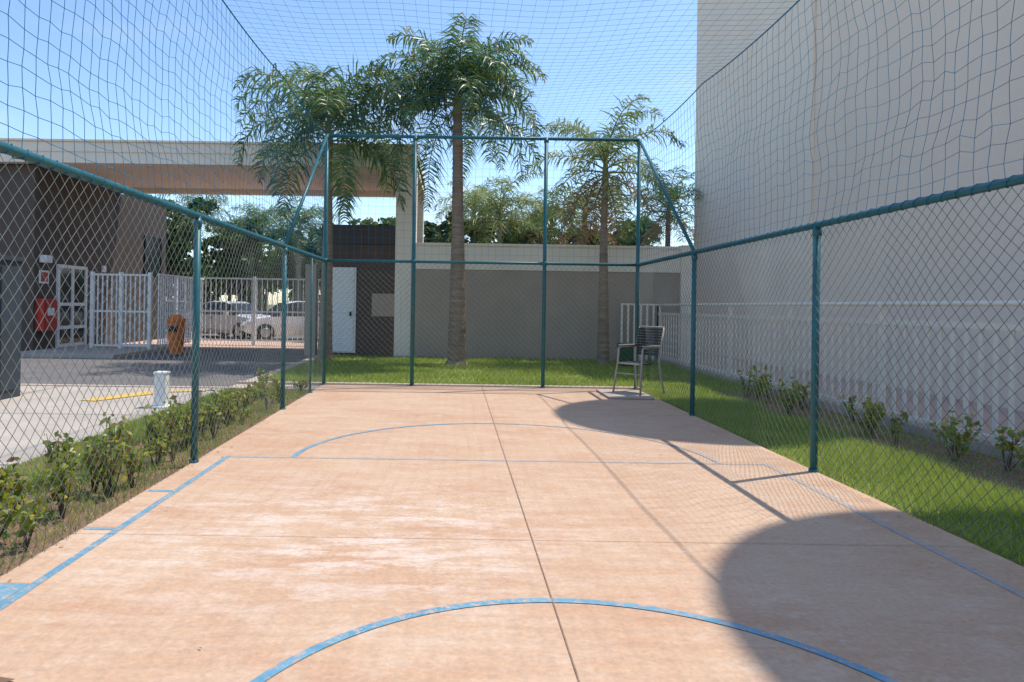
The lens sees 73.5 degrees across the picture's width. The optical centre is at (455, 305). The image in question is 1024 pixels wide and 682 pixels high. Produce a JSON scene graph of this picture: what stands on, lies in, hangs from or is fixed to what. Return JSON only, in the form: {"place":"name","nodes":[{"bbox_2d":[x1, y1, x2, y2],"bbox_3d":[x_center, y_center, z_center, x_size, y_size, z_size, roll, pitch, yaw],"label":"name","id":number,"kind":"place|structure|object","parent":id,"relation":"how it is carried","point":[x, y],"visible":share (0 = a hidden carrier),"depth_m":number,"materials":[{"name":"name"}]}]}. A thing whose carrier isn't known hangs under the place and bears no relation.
{"place":"outdoors","nodes":[
{"label":"outdoors","id":0,"kind":"place"},
{"bbox_2d":[21,344,168,358],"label":"entrance pavement","id":1,"kind":"structure","parent":0,"point":[38,353],"depth_m":17.55,"materials":[{"name":"concrete"}]},
{"bbox_2d":[157,273,203,346],"bbox_3d":[-8.308,0.120,20.800,0.050,2.050,3.400,1,0,0],"label":"entrance fence","id":2,"kind":"object","parent":1,"relation":"on","point":[176,300],"visible":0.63,"depth_m":20.30,"materials":[{"name":"white metal"}]},
{"bbox_2d":[0,385,222,468],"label":"concrete pavement","id":3,"kind":"structure","parent":0,"point":[18,433],"depth_m":8.13,"materials":[{"name":"grey concrete"}]},
{"bbox_2d":[0,255,25,399],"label":"electrical cabinet","id":4,"kind":"object","parent":3,"relation":"on","point":[6,316],"visible":0.9,"depth_m":9.19,"materials":[{"name":"metal"}]},
{"bbox_2d":[83,390,204,400],"bbox_3d":[-4.489,1.264,9.796,0.591,0.002,1.744,1,0,42],"label":"yellow marking","id":5,"kind":"object","parent":3,"relation":"on","point":[118,396],"visible":0.7,"depth_m":9.62,"materials":[{"name":"paint"}]},
{"bbox_2d":[148,371,170,407],"bbox_3d":[-3.726,1.059,8.670,0.260,0.450,0.260,1,0,0],"label":"white bollard","id":6,"kind":"object","parent":3,"relation":"on","point":[161,390],"visible":0.75,"depth_m":8.60,"materials":[{"name":"metal"}]},
{"bbox_2d":[130,196,177,217],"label":"leafy tree","id":7,"kind":"object","parent":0,"point":[168,210],"visible":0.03,"depth_m":37.84,"materials":[{"name":"green plant"}]},
{"bbox_2d":[0,386,311,576],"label":"planting bed ground","id":8,"kind":"structure","parent":0,"point":[33,548],"depth_m":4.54,"materials":[{"name":"green plant"}]},
{"bbox_2d":[0,367,307,550],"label":"shrub hedge","id":9,"kind":"object","parent":8,"relation":"on","point":[16,492],"visible":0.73,"depth_m":4.84,"materials":[{"name":"green plant"}]},
{"bbox_2d":[20,330,317,386],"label":"asphalt road","id":10,"kind":"structure","parent":0,"point":[39,370],"depth_m":14.59,"materials":[{"name":"grey asphalt"}]},
{"bbox_2d":[0,164,166,350],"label":"walls","id":11,"kind":"structure","parent":10,"relation":"on","point":[7,197],"depth_m":19.69,"materials":[{"name":"brown paint"}]},
{"bbox_2d":[39,270,48,283],"bbox_3d":[-10.962,-0.769,18.200,0.035,0.350,0.400,1,0,0],"label":"fire sign","id":12,"kind":"object","parent":11,"relation":"attached to","point":[42,278],"visible":0.79,"depth_m":18.19,"materials":[{"name":"white paint"}]},
{"bbox_2d":[35,298,56,330],"bbox_3d":[-10.887,0.232,18.200,0.235,0.850,0.600,1,0,0],"label":"fire hose cabinet","id":13,"kind":"object","parent":11,"relation":"attached to","point":[49,316],"visible":0.81,"depth_m":17.99,"materials":[{"name":"red metal"}]},
{"bbox_2d":[39,255,52,262],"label":"wall siren","id":14,"kind":"structure","parent":11,"relation":"attached to","point":[42,259],"depth_m":18.02,"materials":[{"name":"white paint"}]},
{"bbox_2d":[55,264,87,347],"bbox_3d":[-10.971,0.003,19.550,0.060,2.305,1.500,1,0,0],"label":"door","id":15,"kind":"structure","parent":11,"relation":"attached to","point":[70,313],"depth_m":19.50,"materials":[{"name":"white paint"}]},
{"bbox_2d":[143,235,162,275],"bbox_3d":[-10.944,-1.794,24.750,0.060,1.400,1.400,1,0,0],"label":"window","id":16,"kind":"structure","parent":11,"relation":"attached to","point":[155,260],"depth_m":24.75,"materials":[{"name":"black glass"}]},
{"bbox_2d":[89,272,152,348],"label":"pedestrian gate","id":17,"kind":"structure","parent":10,"relation":"on","point":[92,316],"depth_m":19.00,"materials":[{"name":"white metal"}]},
{"bbox_2d":[167,314,185,353],"bbox_3d":[-7.312,0.745,17.900,0.497,1.030,0.497,1,0,0],"label":"orange litter bin","id":18,"kind":"object","parent":10,"relation":"on","point":[173,338],"visible":0.81,"depth_m":17.74,"materials":[{"name":"plastic"}]},
{"bbox_2d":[166,197,219,298],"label":"leafy tree","id":19,"kind":"object","parent":10,"relation":"on","point":[179,246],"visible":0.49,"depth_m":36.65,"materials":[{"name":"green plant"}]},
{"bbox_2d":[186,301,274,338],"bbox_3d":[-8.937,0.556,27.388,4.290,1.480,1.980,1,0,28],"label":"parked car","id":20,"kind":"object","parent":10,"relation":"on","point":[227,319],"visible":0.27,"depth_m":26.67,"materials":[{"name":"silver metal"}]},
{"bbox_2d":[201,217,268,300],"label":"leafy tree","id":21,"kind":"object","parent":10,"relation":"on","point":[213,257],"visible":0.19,"depth_m":38.90,"materials":[{"name":"green plant"}]},
{"bbox_2d":[202,217,279,300],"bbox_3d":[-11.352,-1.730,35.980,3.454,5.964,3.728,1,0,44],"label":"leafy tree","id":22,"kind":"object","parent":10,"relation":"on","point":[244,226],"visible":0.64,"depth_m":35.62,"materials":[{"name":"green plant"}]},
{"bbox_2d":[239,301,319,339],"bbox_3d":[-6.354,0.575,26.576,3.840,1.520,1.980,1,0,-28],"label":"parked car","id":23,"kind":"object","parent":10,"relation":"on","point":[275,319],"visible":0.36,"depth_m":25.64,"materials":[{"name":"white paint"}]},
{"bbox_2d":[271,223,335,300],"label":"leafy tree","id":24,"kind":"object","parent":10,"relation":"on","point":[292,267],"visible":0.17,"depth_m":38.33,"materials":[{"name":"green plant"}]},
{"bbox_2d":[304,264,317,354],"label":"gate pillar","id":25,"kind":"structure","parent":10,"relation":"on","point":[313,313],"depth_m":18.60,"materials":[{"name":"beige paint"}]},
{"bbox_2d":[301,226,321,287],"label":"leafy tree","id":26,"kind":"object","parent":10,"relation":"on","point":[314,261],"visible":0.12,"depth_m":35.81,"materials":[{"name":"green plant"}]},
{"bbox_2d":[20,356,639,390],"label":"kerb","id":27,"kind":"structure","parent":10,"relation":"on","point":[450,385],"depth_m":11.17,"materials":[{"name":"concrete"}]},
{"bbox_2d":[166,300,206,333],"bbox_3d":[-12.585,0.501,31.006,4.290,1.480,1.980,1,0,-15],"label":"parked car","id":28,"kind":"object","parent":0,"point":[172,313],"visible":0.02,"depth_m":30.21,"materials":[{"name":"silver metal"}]},
{"bbox_2d":[157,194,235,256],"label":"palm tree","id":29,"kind":"object","parent":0,"point":[211,210],"visible":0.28,"depth_m":37.34,"materials":[{"name":"green plant"}]},
{"bbox_2d":[123,338,317,348],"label":"entrance paving","id":30,"kind":"structure","parent":0,"point":[231,345],"depth_m":22.79,"materials":[{"name":"beige concrete"}]},
{"bbox_2d":[175,276,320,344],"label":"vehicle gate","id":31,"kind":"structure","parent":30,"relation":"on","point":[253,318],"depth_m":22.60,"materials":[{"name":"white metal"}]},
{"bbox_2d":[218,200,289,310],"bbox_3d":[-11.354,-2.447,39.056,4.569,7.352,4.529,1,0,-36],"label":"palm tree","id":32,"kind":"object","parent":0,"point":[256,213],"visible":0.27,"depth_m":38.69,"materials":[{"name":"green plant"}]},
{"bbox_2d":[249,196,342,300],"bbox_3d":[-8.382,-2.247,35.946,4.964,7.043,4.553,1,0,0],"label":"palm tree","id":33,"kind":"object","parent":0,"point":[304,214],"visible":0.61,"depth_m":35.56,"materials":[{"name":"green plant"}]},
{"bbox_2d":[0,0,696,304],"label":"sky","id":34,"kind":"structure","parent":0,"point":[34,126],"materials":[{"name":"blue"}]},
{"bbox_2d":[347,216,395,224],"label":"leafy tree","id":35,"kind":"object","parent":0,"point":[389,221],"visible":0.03,"depth_m":27.24,"materials":[{"name":"green plant"}]},
{"bbox_2d":[429,175,517,243],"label":"palm tree","id":36,"kind":"object","parent":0,"point":[473,240],"visible":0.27,"depth_m":24.80,"materials":[{"name":"green plant"}]},
{"bbox_2d":[445,170,551,243],"bbox_3d":[1.415,-1.580,23.017,3.803,6.002,3.674,1,0,0],"label":"palm tree","id":37,"kind":"object","parent":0,"point":[500,206],"visible":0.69,"depth_m":22.83,"materials":[{"name":"green plant"}]},
{"bbox_2d":[264,354,756,391],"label":"lawn ground","id":38,"kind":"structure","parent":0,"point":[525,376],"depth_m":12.97,"materials":[{"name":"plant"}]},
{"bbox_2d":[229,57,418,361],"bbox_3d":[-3.110,-2.291,15.847,4.621,7.288,4.624,1,0,0],"label":"palm tree","id":39,"kind":"object","parent":38,"relation":"on","point":[339,98],"visible":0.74,"depth_m":15.42,"materials":[{"name":"green plant"}]},
{"bbox_2d":[352,12,548,364],"bbox_3d":[-0.148,-2.489,15.602,4.547,7.772,4.274,1,0,0],"label":"palm tree","id":40,"kind":"object","parent":38,"relation":"on","point":[456,344],"visible":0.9,"depth_m":15.38,"materials":[{"name":"green plant"}]},
{"bbox_2d":[525,94,688,364],"bbox_3d":[3.632,-1.664,16.128,3.681,6.237,3.471,1,0,42],"label":"palm tree","id":41,"kind":"object","parent":38,"relation":"on","point":[594,149],"visible":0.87,"depth_m":16.18,"materials":[{"name":"green plant"}]},
{"bbox_2d":[617,343,633,367],"bbox_3d":[3.883,1.133,15.550,0.340,0.550,0.340,1,0,0],"label":"green bin","id":42,"kind":"object","parent":38,"relation":"on","point":[624,351],"visible":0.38,"depth_m":15.40,"materials":[{"name":"plastic"}]},
{"bbox_2d":[0,385,1023,681],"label":"court floor","id":43,"kind":"structure","parent":0,"point":[224,581],"depth_m":3.48,"materials":[{"name":"paint"}]},
{"bbox_2d":[0,423,900,681],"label":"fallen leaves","id":44,"kind":"object","parent":43,"relation":"on","point":[3,679],"visible":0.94,"depth_m":2.36,"materials":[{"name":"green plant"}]},
{"bbox_2d":[0,134,1023,573],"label":"court fence","id":45,"kind":"object","parent":43,"relation":"on","point":[28,156],"visible":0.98,"depth_m":5.60,"materials":[{"name":"teal metal"}]},
{"bbox_2d":[0,0,1023,262],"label":"court safety net","id":46,"kind":"object","parent":45,"relation":"attached to","point":[268,182],"visible":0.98,"depth_m":6.57,"materials":[{"name":"fabric"}]},
{"bbox_2d":[0,388,1023,681],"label":"court markings","id":47,"kind":"object","parent":43,"relation":"on","point":[6,590],"visible":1,"depth_m":3.11,"materials":[{"name":"blue paint"}]},
{"bbox_2d":[596,389,654,398],"bbox_3d":[2.565,1.339,10.350,0.670,0.031,0.900,1,0,0],"label":"concrete pad","id":48,"kind":"object","parent":43,"relation":"on","point":[621,394],"visible":1,"depth_m":10.19,"materials":[{"name":"white concrete"}]},
{"bbox_2d":[612,326,664,395],"bbox_3d":[2.812,0.821,10.418,0.630,1.018,0.530,1,0,-38],"label":"metal armchair","id":49,"kind":"object","parent":48,"relation":"on","point":[641,350],"visible":0.94,"depth_m":10.45,"materials":[{"name":"metal"}]},
{"bbox_2d":[642,386,1023,566],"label":"verge grass","id":50,"kind":"structure","parent":0,"point":[995,496],"depth_m":5.69,"materials":[{"name":"green plant"}]},
{"bbox_2d":[694,0,1023,411],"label":"apartment building","id":51,"kind":"structure","parent":0,"point":[714,47],"depth_m":13.10,"materials":[{"name":"beige paint"}]},
{"bbox_2d":[697,351,1023,442],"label":"side walkway","id":52,"kind":"structure","parent":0,"point":[1019,420],"depth_m":10.25,"materials":[{"name":"grey concrete"}]},
{"bbox_2d":[718,392,1023,496],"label":"planting bed","id":53,"kind":"object","parent":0,"point":[980,471],"visible":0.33,"depth_m":6.88,"materials":[{"name":"soil"}]},
{"bbox_2d":[737,365,1023,470],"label":"shrub border","id":54,"kind":"object","parent":53,"relation":"on","point":[1012,446],"visible":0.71,"depth_m":6.87,"materials":[{"name":"green plant"}]},
{"label":"ground","id":55,"kind":"structure","parent":0,"visible":0},
{"bbox_2d":[0,138,424,357],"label":"entrance canopy","id":56,"kind":"object","parent":55,"relation":"on","point":[403,244],"visible":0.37,"depth_m":17.51,"materials":[{"name":"beige paint"}]},
{"bbox_2d":[321,224,395,356],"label":"walls","id":57,"kind":"structure","parent":55,"relation":"on","point":[347,244],"depth_m":18.60,"materials":[{"name":"brown paint"}]},
{"bbox_2d":[332,267,356,352],"bbox_3d":[-3.062,0.114,18.535,0.720,2.320,0.130,1,0,0],"label":"door","id":58,"kind":"structure","parent":57,"relation":"attached to","point":[346,307],"depth_m":18.52,"materials":[{"name":"white paint"}]},
{"bbox_2d":[372,294,394,316],"bbox_3d":[-1.955,-0.019,18.580,0.630,0.620,0.040,1,0,0],"label":"panel","id":59,"kind":"object","parent":57,"relation":"attached to","point":[384,308],"visible":0.82,"depth_m":18.56,"materials":[{"name":"beige paint"}]},
{"bbox_2d":[166,242,692,310],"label":"distant trees","id":60,"kind":"object","parent":55,"relation":"on","point":[244,291],"visible":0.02,"depth_m":54.34,"materials":[{"name":"green plant"}]},
{"bbox_2d":[424,211,495,243],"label":"leafy tree","id":61,"kind":"object","parent":55,"relation":"on","point":[445,225],"visible":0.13,"depth_m":24.70,"materials":[{"name":"green plant"}]},
{"bbox_2d":[465,206,540,243],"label":"leafy tree","id":62,"kind":"object","parent":55,"relation":"on","point":[530,233],"visible":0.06,"depth_m":25.49,"materials":[{"name":"green plant"}]},
{"bbox_2d":[502,207,580,244],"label":"leafy tree","id":63,"kind":"object","parent":55,"relation":"on","point":[566,242],"visible":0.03,"depth_m":25.91,"materials":[{"name":"green plant"}]},
{"bbox_2d":[504,185,581,244],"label":"tree","id":64,"kind":"object","parent":55,"relation":"on","point":[550,227],"visible":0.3,"depth_m":24.31,"materials":[{"name":"green plant"}]},
{"bbox_2d":[414,243,694,360],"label":"boundary wall","id":65,"kind":"structure","parent":55,"relation":"on","point":[432,330],"depth_m":17.50,"materials":[{"name":"beige paint"}]},
{"bbox_2d":[531,184,634,245],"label":"tree","id":66,"kind":"object","parent":55,"relation":"on","point":[583,240],"visible":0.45,"depth_m":21.88,"materials":[{"name":"green plant"}]},
{"bbox_2d":[567,228,618,245],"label":"leafy tree","id":67,"kind":"object","parent":55,"relation":"on","point":[592,242],"visible":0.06,"depth_m":25.86,"materials":[{"name":"green plant"}]},
{"bbox_2d":[608,216,661,245],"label":"leafy tree","id":68,"kind":"object","parent":55,"relation":"on","point":[620,242],"visible":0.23,"depth_m":26.15,"materials":[{"name":"green plant"}]},
{"bbox_2d":[617,165,703,245],"bbox_3d":[7.064,-1.545,22.901,3.465,6.101,3.776,1,0,0],"label":"palm tree","id":69,"kind":"object","parent":55,"relation":"on","point":[657,229],"visible":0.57,"depth_m":22.82,"materials":[{"name":"green plant"}]},
{"bbox_2d":[620,300,1023,462],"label":"metal railing","id":70,"kind":"object","parent":55,"relation":"on","point":[986,447],"visible":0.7,"depth_m":8.46,"materials":[{"name":"metal"}]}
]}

